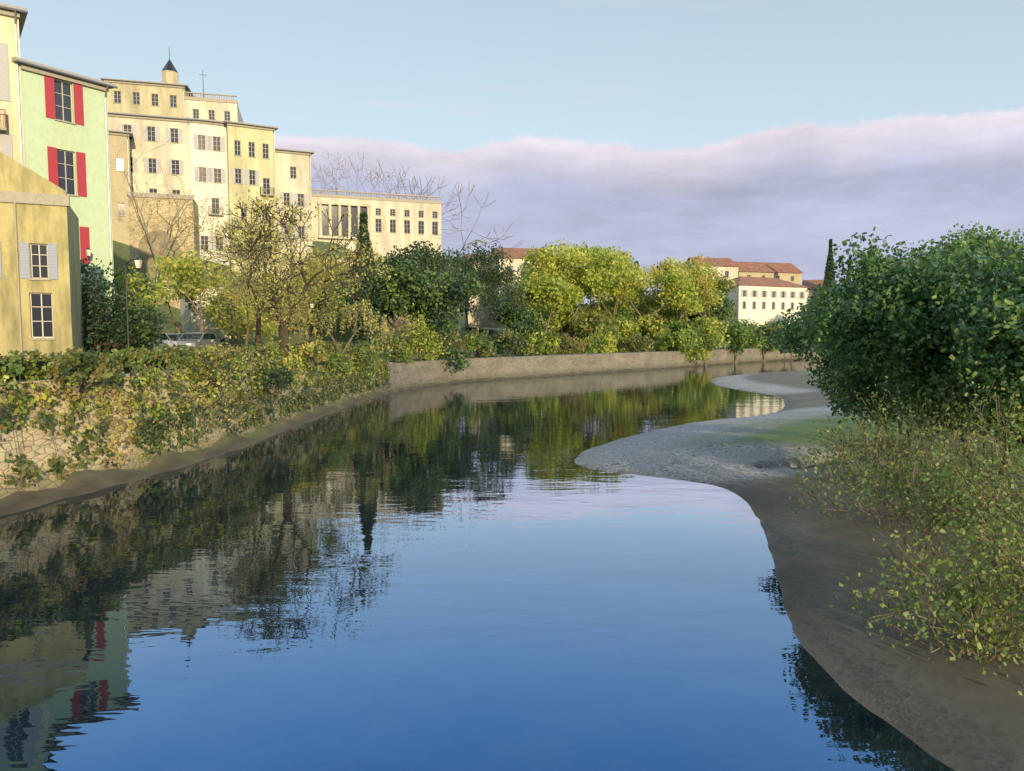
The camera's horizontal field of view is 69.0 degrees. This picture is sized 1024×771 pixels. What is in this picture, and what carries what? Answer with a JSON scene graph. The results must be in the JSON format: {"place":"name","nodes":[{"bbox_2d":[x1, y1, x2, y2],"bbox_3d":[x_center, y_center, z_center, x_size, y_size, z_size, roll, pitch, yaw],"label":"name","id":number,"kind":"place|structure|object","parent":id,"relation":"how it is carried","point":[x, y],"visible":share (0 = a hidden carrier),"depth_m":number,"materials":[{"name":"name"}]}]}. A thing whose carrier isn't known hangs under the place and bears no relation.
{"place":"outdoors","nodes":[
{"label":"outdoors","id":0,"kind":"place"},
{"bbox_2d":[0,359,954,770],"bbox_3d":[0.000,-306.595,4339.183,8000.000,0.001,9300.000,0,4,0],"label":"river water","id":1,"kind":"structure","parent":0,"point":[482,575],"depth_m":13.46,"materials":[{"name":"blue liquid"}]},
{"bbox_2d":[0,240,1023,770],"bbox_3d":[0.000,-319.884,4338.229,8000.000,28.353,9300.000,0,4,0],"label":"ground","id":2,"kind":"structure","parent":0,"point":[962,714],"depth_m":17.67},
{"bbox_2d":[0,3,27,165],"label":"building","id":3,"kind":"structure","parent":2,"relation":"on","point":[12,20],"depth_m":44.48,"materials":[{"name":"yellow paint"}]},
{"bbox_2d":[0,152,83,361],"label":"building","id":4,"kind":"structure","parent":2,"relation":"on","point":[40,291],"depth_m":34.66,"materials":[{"name":"yellow paint"}]},
{"bbox_2d":[11,57,117,352],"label":"building","id":5,"kind":"structure","parent":2,"relation":"on","point":[65,124],"depth_m":47.62,"materials":[{"name":"green paint"}]},
{"bbox_2d":[80,258,137,356],"bbox_3d":[-23.615,-4.146,41.836,4.892,6.111,4.661,3,5,33],"label":"evergreen bush","id":6,"kind":"object","parent":2,"relation":"on","point":[90,304],"visible":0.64,"depth_m":41.45,"materials":[{"name":"green plant"}]},
{"bbox_2d":[108,129,132,244],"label":"building","id":7,"kind":"structure","parent":2,"relation":"on","point":[120,222],"depth_m":94.90,"materials":[{"name":"beige paint"}]},
{"bbox_2d":[99,278,171,355],"bbox_3d":[-22.344,-3.789,43.786,4.142,4.946,4.504,0,4,0],"label":"evergreen bush","id":8,"kind":"object","parent":2,"relation":"on","point":[144,338],"visible":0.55,"depth_m":43.38,"materials":[{"name":"green plant"}]},
{"bbox_2d":[114,263,167,313],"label":"hill tree","id":9,"kind":"object","parent":2,"relation":"on","point":[145,278],"visible":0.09,"depth_m":68.57,"materials":[{"name":"green plant"}]},
{"bbox_2d":[108,111,192,194],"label":"building","id":10,"kind":"structure","parent":2,"relation":"on","point":[175,156],"depth_m":99.81,"materials":[{"name":"beige paint"}]},
{"bbox_2d":[100,50,203,128],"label":"building","id":11,"kind":"structure","parent":2,"relation":"on","point":[165,96],"depth_m":114.83,"materials":[{"name":"yellow paint"}]},
{"bbox_2d":[137,385,173,454],"bbox_3d":[-14.281,1.121,27.271,3.083,3.517,3.667,0,4,0],"label":"bush","id":12,"kind":"object","parent":2,"relation":"on","point":[156,433],"visible":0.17,"depth_m":27.28,"materials":[{"name":"green plant"}]},
{"bbox_2d":[127,192,199,308],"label":"building","id":13,"kind":"structure","parent":2,"relation":"on","point":[141,247],"depth_m":84.88,"materials":[{"name":"stone"}]},
{"bbox_2d":[109,116,224,312],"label":"bare plane tree","id":14,"kind":"object","parent":2,"relation":"on","point":[162,243],"visible":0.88,"depth_m":78.54,"materials":[{"name":"brown plant"}]},
{"bbox_2d":[114,257,241,333],"bbox_3d":[-26.931,-6.031,60.003,9.874,9.058,5.137,-1,4,-19],"label":"tree","id":15,"kind":"object","parent":2,"relation":"on","point":[187,300],"visible":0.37,"depth_m":60.42,"materials":[{"name":"green plant"}]},
{"bbox_2d":[0,341,365,400],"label":"hedge","id":16,"kind":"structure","parent":2,"relation":"on","point":[19,366],"depth_m":27.42,"materials":[{"name":"green plant"}]},
{"bbox_2d":[138,249,235,331],"bbox_3d":[-24.404,-5.951,55.253,4.689,8.212,9.416,1,4,14],"label":"yellow tree","id":17,"kind":"object","parent":2,"relation":"on","point":[188,270],"visible":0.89,"depth_m":54.56,"materials":[{"name":"green plant"}]},
{"bbox_2d":[0,348,392,487],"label":"ivy","id":18,"kind":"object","parent":2,"relation":"on","point":[22,470],"depth_m":27.49,"materials":[{"name":"green plant"}]},
{"bbox_2d":[180,287,228,341],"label":"building","id":19,"kind":"structure","parent":2,"relation":"on","point":[192,324],"depth_m":76.79,"materials":[{"name":"grey concrete"}]},
{"bbox_2d":[186,117,229,266],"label":"building","id":20,"kind":"structure","parent":2,"relation":"on","point":[208,143],"depth_m":102.27,"materials":[{"name":"beige paint"}]},
{"bbox_2d":[184,91,243,122],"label":"building","id":21,"kind":"structure","parent":2,"relation":"on","point":[214,108],"depth_m":117.22,"materials":[{"name":"beige paint"}]},
{"bbox_2d":[168,340,267,425],"bbox_3d":[-11.725,0.312,30.267,3.109,4.353,5.183,-1,4,-9],"label":"bush","id":22,"kind":"object","parent":2,"relation":"on","point":[226,380],"visible":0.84,"depth_m":29.44,"materials":[{"name":"green plant"}]},
{"bbox_2d":[197,286,278,343],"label":"bush","id":23,"kind":"object","parent":2,"relation":"on","point":[252,328],"visible":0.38,"depth_m":72.66,"materials":[{"name":"green plant"}]},
{"bbox_2d":[165,200,317,303],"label":"bare plane tree","id":24,"kind":"object","parent":2,"relation":"on","point":[196,222],"visible":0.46,"depth_m":86.70,"materials":[{"name":"brown plant"}]},
{"bbox_2d":[223,120,278,279],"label":"building","id":25,"kind":"structure","parent":2,"relation":"on","point":[251,156],"depth_m":103.55,"materials":[{"name":"yellow paint"}]},
{"bbox_2d":[195,214,320,345],"bbox_3d":[-14.471,-5.814,43.618,7.389,8.910,9.644,-2,4,-23],"label":"bare tree","id":26,"kind":"object","parent":2,"relation":"on","point":[258,332],"visible":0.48,"depth_m":44.42,"materials":[{"name":"green plant"}]},
{"bbox_2d":[211,245,318,344],"bbox_3d":[-13.013,-4.126,38.686,5.117,6.082,6.129,0,4,0],"label":"bare tree","id":27,"kind":"object","parent":2,"relation":"on","point":[251,300],"visible":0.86,"depth_m":38.23,"materials":[{"name":"green plant"}]},
{"bbox_2d":[204,249,349,341],"bbox_3d":[-14.393,-4.871,46.244,8.780,6.907,5.572,-1,4,-18],"label":"bare tree","id":28,"kind":"object","parent":2,"relation":"on","point":[298,322],"visible":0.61,"depth_m":45.63,"materials":[{"name":"green plant"}]},
{"bbox_2d":[259,338,301,373],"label":"yellow bush","id":29,"kind":"object","parent":2,"relation":"on","point":[289,357],"visible":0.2,"depth_m":40.43,"materials":[{"name":"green plant"}]},
{"bbox_2d":[250,277,321,344],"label":"yellow tree","id":30,"kind":"object","parent":2,"relation":"on","point":[295,287],"visible":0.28,"depth_m":79.06,"materials":[{"name":"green plant"}]},
{"bbox_2d":[275,148,313,282],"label":"building","id":31,"kind":"structure","parent":2,"relation":"on","point":[293,174],"depth_m":107.32,"materials":[{"name":"beige paint"}]},
{"bbox_2d":[251,276,345,321],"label":"hill tree","id":32,"kind":"object","parent":2,"relation":"on","point":[325,305],"visible":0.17,"depth_m":93.51,"materials":[{"name":"green plant"}]},
{"bbox_2d":[215,189,398,358],"bbox_3d":[-10.475,-4.837,39.601,9.640,11.083,7.513,-1,4,-18],"label":"bare tree","id":33,"kind":"object","parent":2,"relation":"on","point":[283,334],"visible":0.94,"depth_m":39.29,"materials":[{"name":"green plant"}]},
{"bbox_2d":[278,251,359,341],"bbox_3d":[-12.010,-5.098,47.558,4.984,6.850,5.612,0,4,0],"label":"bare tree","id":34,"kind":"object","parent":2,"relation":"on","point":[330,276],"visible":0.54,"depth_m":46.53,"materials":[{"name":"green plant"}]},
{"bbox_2d":[288,291,394,355],"bbox_3d":[-11.415,-2.772,50.884,7.643,7.294,5.041,-4,5,-41],"label":"bush","id":35,"kind":"object","parent":2,"relation":"on","point":[364,313],"visible":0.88,"depth_m":50.84,"materials":[{"name":"green plant"}]},
{"bbox_2d":[298,249,389,332],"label":"hill tree","id":36,"kind":"object","parent":2,"relation":"on","point":[375,260],"visible":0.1,"depth_m":102.29,"materials":[{"name":"green plant"}]},
{"bbox_2d":[346,212,381,345],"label":"cypress tree","id":37,"kind":"object","parent":2,"relation":"on","point":[369,287],"visible":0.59,"depth_m":68.86,"materials":[{"name":"green plant"}]},
{"bbox_2d":[350,340,377,382],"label":"bush","id":38,"kind":"object","parent":2,"relation":"on","point":[366,373],"visible":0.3,"depth_m":55.26,"materials":[{"name":"green plant"}]},
{"bbox_2d":[311,189,441,260],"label":"building","id":39,"kind":"structure","parent":2,"relation":"on","point":[400,223],"depth_m":137.45,"materials":[{"name":"beige paint"}]},
{"bbox_2d":[361,332,413,363],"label":"bush","id":40,"kind":"object","parent":2,"relation":"on","point":[398,348],"visible":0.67,"depth_m":65.24,"materials":[{"name":"green plant"}]},
{"bbox_2d":[330,259,451,342],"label":"shrub","id":41,"kind":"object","parent":2,"relation":"on","point":[399,321],"depth_m":122.60,"materials":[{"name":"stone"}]},
{"bbox_2d":[0,348,827,498],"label":"quay wall","id":42,"kind":"structure","parent":2,"relation":"on","point":[38,449],"depth_m":31.41,"materials":[{"name":"stone"}]},
{"bbox_2d":[46,345,121,392],"bbox_3d":[-13.666,-0.529,23.676,1.998,1.525,2.887,-1,4,-17],"label":"bush","id":43,"kind":"object","parent":42,"relation":"attached to","point":[88,363],"visible":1,"depth_m":23.36,"materials":[{"name":"green plant"}]},
{"bbox_2d":[189,342,245,386],"bbox_3d":[-12.354,-0.873,31.361,2.239,1.914,3.505,-1,4,-14],"label":"bush","id":44,"kind":"object","parent":42,"relation":"attached to","point":[199,363],"visible":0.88,"depth_m":30.95,"materials":[{"name":"green plant"}]},
{"bbox_2d":[253,363,294,393],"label":"bush","id":45,"kind":"object","parent":42,"relation":"attached to","point":[276,376],"visible":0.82,"depth_m":36.97,"materials":[{"name":"green plant"}]},
{"bbox_2d":[296,332,329,367],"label":"bush","id":46,"kind":"object","parent":42,"relation":"on","point":[319,352],"visible":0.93,"depth_m":44.00,"materials":[{"name":"yellow plant"}]},
{"bbox_2d":[327,350,354,374],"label":"bush","id":47,"kind":"object","parent":42,"relation":"attached to","point":[343,363],"visible":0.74,"depth_m":49.02,"materials":[{"name":"green plant"}]},
{"bbox_2d":[350,340,379,364],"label":"bush","id":48,"kind":"object","parent":42,"relation":"attached to","point":[363,350],"visible":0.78,"depth_m":54.45,"materials":[{"name":"green plant"}]},
{"bbox_2d":[367,259,462,339],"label":"evergreen tree","id":49,"kind":"object","parent":2,"relation":"on","point":[408,289],"visible":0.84,"depth_m":70.55,"materials":[{"name":"green plant"}]},
{"bbox_2d":[397,303,446,362],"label":"light green bush","id":50,"kind":"object","parent":2,"relation":"on","point":[424,338],"visible":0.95,"depth_m":70.22,"materials":[{"name":"green plant"}]},
{"bbox_2d":[374,239,484,372],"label":"evergreen tree","id":51,"kind":"object","parent":2,"relation":"on","point":[453,283],"visible":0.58,"depth_m":72.65,"materials":[{"name":"green plant"}]},
{"bbox_2d":[389,247,499,332],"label":"evergreen tree","id":52,"kind":"object","parent":2,"relation":"on","point":[468,266],"visible":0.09,"depth_m":100.50,"materials":[{"name":"green plant"}]},
{"bbox_2d":[425,330,468,358],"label":"bush","id":53,"kind":"object","parent":2,"relation":"on","point":[455,347],"visible":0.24,"depth_m":76.88,"materials":[{"name":"green plant"}]},
{"bbox_2d":[391,164,520,258],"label":"bare tree","id":54,"kind":"object","parent":2,"relation":"on","point":[421,193],"visible":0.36,"depth_m":148.21,"materials":[{"name":"brown plant"}]},
{"bbox_2d":[460,327,497,356],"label":"bush","id":55,"kind":"object","parent":2,"relation":"on","point":[487,348],"visible":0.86,"depth_m":80.85,"materials":[{"name":"green plant"}]},
{"bbox_2d":[432,238,530,355],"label":"evergreen tree","id":56,"kind":"object","parent":2,"relation":"on","point":[504,276],"visible":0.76,"depth_m":84.54,"materials":[{"name":"green plant"}]},
{"bbox_2d":[464,254,498,327],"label":"house","id":57,"kind":"structure","parent":2,"relation":"on","point":[485,322],"depth_m":159.69,"materials":[{"name":"beige paint"}]},
{"bbox_2d":[485,327,534,356],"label":"bush","id":58,"kind":"object","parent":2,"relation":"on","point":[510,340],"visible":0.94,"depth_m":84.80,"materials":[{"name":"green plant"}]},
{"bbox_2d":[490,248,537,326],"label":"house","id":59,"kind":"structure","parent":2,"relation":"on","point":[519,253],"depth_m":150.01,"materials":[{"name":"beige paint"}]},
{"bbox_2d":[489,299,546,353],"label":"evergreen tree","id":60,"kind":"object","parent":2,"relation":"on","point":[524,323],"visible":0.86,"depth_m":90.32,"materials":[{"name":"green plant"}]},
{"bbox_2d":[516,330,561,354],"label":"bush","id":61,"kind":"object","parent":2,"relation":"on","point":[554,344],"visible":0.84,"depth_m":90.09,"materials":[{"name":"green plant"}]},
{"bbox_2d":[511,271,584,342],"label":"tree","id":62,"kind":"object","parent":2,"relation":"on","point":[552,292],"visible":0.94,"depth_m":98.31,"materials":[{"name":"green plant"}]},
{"bbox_2d":[525,301,584,346],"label":"tree","id":63,"kind":"object","parent":2,"relation":"on","point":[563,320],"visible":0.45,"depth_m":108.75,"materials":[{"name":"green plant"}]},
{"bbox_2d":[552,331,587,353],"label":"bush","id":64,"kind":"object","parent":2,"relation":"on","point":[569,344],"visible":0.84,"depth_m":94.05,"materials":[{"name":"green plant"}]},
{"bbox_2d":[517,238,643,340],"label":"tree","id":65,"kind":"object","parent":2,"relation":"on","point":[612,270],"visible":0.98,"depth_m":102.05,"materials":[{"name":"green plant"}]},
{"bbox_2d":[556,301,605,341],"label":"tree","id":66,"kind":"object","parent":2,"relation":"on","point":[567,330],"visible":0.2,"depth_m":116.57,"materials":[{"name":"green plant"}]},
{"bbox_2d":[572,313,621,350],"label":"tree","id":67,"kind":"object","parent":2,"relation":"on","point":[587,325],"visible":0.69,"depth_m":103.71,"materials":[{"name":"green plant"}]},
{"bbox_2d":[578,324,617,352],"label":"bush","id":68,"kind":"object","parent":2,"relation":"on","point":[610,340],"visible":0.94,"depth_m":98.28,"materials":[{"name":"green plant"}]},
{"bbox_2d":[566,252,654,348],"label":"tree","id":69,"kind":"object","parent":2,"relation":"on","point":[643,282],"visible":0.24,"depth_m":109.17,"materials":[{"name":"green plant"}]},
{"bbox_2d":[587,298,634,320],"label":"tree","id":70,"kind":"object","parent":2,"relation":"on","point":[610,306],"visible":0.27,"depth_m":120.86,"materials":[{"name":"green plant"}]},
{"bbox_2d":[610,316,642,350],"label":"bush","id":71,"kind":"object","parent":2,"relation":"on","point":[626,327],"visible":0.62,"depth_m":108.04,"materials":[{"name":"green plant"}]},
{"bbox_2d":[615,300,657,346],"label":"tree","id":72,"kind":"object","parent":2,"relation":"on","point":[641,309],"visible":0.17,"depth_m":124.59,"materials":[{"name":"green plant"}]},
{"bbox_2d":[620,332,653,351],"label":"bush","id":73,"kind":"object","parent":2,"relation":"on","point":[633,341],"visible":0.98,"depth_m":102.99,"materials":[{"name":"green plant"}]},
{"bbox_2d":[631,314,671,349],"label":"bush","id":74,"kind":"object","parent":2,"relation":"on","point":[648,326],"visible":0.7,"depth_m":112.35,"materials":[{"name":"green plant"}]},
{"bbox_2d":[602,265,703,339],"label":"tree","id":75,"kind":"object","parent":2,"relation":"on","point":[669,284],"visible":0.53,"depth_m":114.45,"materials":[{"name":"green plant"}]},
{"bbox_2d":[633,293,688,324],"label":"tree","id":76,"kind":"object","parent":2,"relation":"on","point":[663,312],"visible":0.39,"depth_m":130.42,"materials":[{"name":"green plant"}]},
{"bbox_2d":[650,331,676,350],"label":"bush","id":77,"kind":"object","parent":2,"relation":"on","point":[658,343],"visible":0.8,"depth_m":107.14,"materials":[{"name":"green plant"}]},
{"bbox_2d":[611,258,716,320],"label":"tree","id":78,"kind":"object","parent":2,"relation":"on","point":[642,296],"visible":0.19,"depth_m":130.74,"materials":[{"name":"green plant"}]},
{"bbox_2d":[643,254,726,321],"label":"tree","id":79,"kind":"object","parent":2,"relation":"on","point":[705,277],"visible":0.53,"depth_m":121.46,"materials":[{"name":"green plant"}]},
{"bbox_2d":[666,326,705,362],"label":"bush","id":80,"kind":"object","parent":2,"relation":"on","point":[686,339],"visible":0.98,"depth_m":105.66,"materials":[{"name":"green plant"}]},
{"bbox_2d":[670,273,736,346],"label":"tree","id":81,"kind":"object","parent":2,"relation":"on","point":[723,286],"visible":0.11,"depth_m":131.14,"materials":[{"name":"green plant"}]},
{"bbox_2d":[684,315,730,365],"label":"bush","id":82,"kind":"object","parent":2,"relation":"on","point":[707,328],"visible":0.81,"depth_m":107.79,"materials":[{"name":"green plant"}]},
{"bbox_2d":[684,295,737,320],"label":"tree","id":83,"kind":"object","parent":2,"relation":"on","point":[724,310],"visible":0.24,"depth_m":140.56,"materials":[{"name":"green plant"}]},
{"bbox_2d":[683,257,740,281],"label":"house","id":84,"kind":"structure","parent":2,"relation":"on","point":[728,267],"depth_m":175.44,"materials":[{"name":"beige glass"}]},
{"bbox_2d":[719,318,770,362],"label":"tree","id":85,"kind":"object","parent":2,"relation":"on","point":[740,334],"visible":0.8,"depth_m":115.80,"materials":[{"name":"green plant"}]},
{"bbox_2d":[743,321,787,360],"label":"tree","id":86,"kind":"object","parent":2,"relation":"on","point":[766,329],"visible":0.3,"depth_m":124.81,"materials":[{"name":"green plant"}]},
{"bbox_2d":[723,276,809,326],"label":"house","id":87,"kind":"structure","parent":2,"relation":"on","point":[760,300],"depth_m":167.89,"materials":[{"name":"white paint"}]},
{"bbox_2d":[734,261,802,284],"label":"house","id":88,"kind":"structure","parent":2,"relation":"on","point":[790,272],"depth_m":187.45,"materials":[{"name":"beige"}]},
{"bbox_2d":[822,239,835,299],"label":"cypress tree","id":89,"kind":"object","parent":2,"relation":"on","point":[829,269],"visible":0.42,"depth_m":169.93,"materials":[{"name":"green plant"}]},
{"bbox_2d":[759,307,901,448],"bbox_3d":[12.732,-0.050,26.799,4.983,6.040,6.702,-2,5,-26],"label":"tree","id":90,"kind":"object","parent":2,"relation":"on","point":[792,342],"visible":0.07,"depth_m":27.49,"materials":[{"name":"green plant"}]},
{"bbox_2d":[790,406,979,530],"bbox_3d":[8.847,2.351,18.004,4.141,3.675,4.134,4,5,41],"label":"twiggy shrub","id":91,"kind":"object","parent":2,"relation":"on","point":[842,435],"visible":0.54,"depth_m":18.05,"materials":[{"name":"green plant"}]},
{"bbox_2d":[787,371,1023,521],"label":"twiggy shrub","id":92,"kind":"object","parent":2,"relation":"on","point":[945,434],"visible":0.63,"depth_m":17.50,"materials":[{"name":"green plant"}]},
{"bbox_2d":[789,414,1023,569],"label":"twiggy shrub","id":93,"kind":"object","parent":2,"relation":"on","point":[892,490],"visible":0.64,"depth_m":14.67,"materials":[{"name":"green plant"}]},
{"bbox_2d":[790,226,1023,483],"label":"tree","id":94,"kind":"object","parent":2,"relation":"on","point":[866,274],"visible":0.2,"depth_m":21.54,"materials":[{"name":"green plant"}]},
{"bbox_2d":[793,228,1023,502],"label":"tree","id":95,"kind":"object","parent":2,"relation":"on","point":[929,284],"visible":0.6,"depth_m":18.93,"materials":[{"name":"green plant"}]},
{"bbox_2d":[808,422,1023,594],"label":"twiggy shrub","id":96,"kind":"object","parent":2,"relation":"on","point":[953,493],"visible":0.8,"depth_m":12.80,"materials":[{"name":"green plant"}]},
{"bbox_2d":[829,541,1023,695],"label":"twiggy shrub","id":97,"kind":"object","parent":2,"relation":"on","point":[946,595],"visible":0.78,"depth_m":10.87,"materials":[{"name":"green plant"}]},
{"bbox_2d":[848,498,1023,662],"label":"twiggy shrub","id":98,"kind":"object","parent":2,"relation":"on","point":[994,574],"visible":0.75,"depth_m":10.95,"materials":[{"name":"green plant"}]},
{"bbox_2d":[877,221,1023,433],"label":"tree","id":99,"kind":"object","parent":2,"relation":"on","point":[968,240],"visible":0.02,"depth_m":28.06,"materials":[{"name":"green plant"}]},
{"bbox_2d":[891,373,1023,546],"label":"twiggy shrub","id":100,"kind":"object","parent":2,"relation":"on","point":[1007,427],"visible":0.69,"depth_m":14.39,"materials":[{"name":"green plant"}]},
{"bbox_2d":[917,458,1023,586],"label":"twiggy shrub","id":101,"kind":"object","parent":2,"relation":"on","point":[992,509],"visible":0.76,"depth_m":11.25,"materials":[{"name":"green plant"}]},
{"bbox_2d":[926,275,1023,463],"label":"tree","id":102,"kind":"object","parent":2,"relation":"on","point":[984,357],"visible":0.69,"depth_m":16.44,"materials":[{"name":"green plant"}]},
{"bbox_2d":[0,0,1023,310],"label":"sky","id":103,"kind":"structure","parent":0,"point":[773,131],"materials":[{"name":"blue"}]},
{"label":"quay road","id":104,"kind":"structure","parent":0,"visible":0},
{"bbox_2d":[125,257,141,347],"bbox_3d":[-20.196,-4.021,39.814,0.918,5.694,0.283,0,4,0],"label":"lamp post","id":105,"kind":"object","parent":104,"relation":"on","point":[138,262],"visible":0.92,"depth_m":39.69,"materials":[{"name":"grey metal"}]},
{"bbox_2d":[175,332,220,350],"bbox_3d":[-22.026,-2.973,51.920,2.002,1.452,4.283,0,4,0],"label":"grey car","id":106,"kind":"object","parent":104,"relation":"on","point":[189,339],"visible":0.59,"depth_m":51.16,"materials":[{"name":"grey paint"}]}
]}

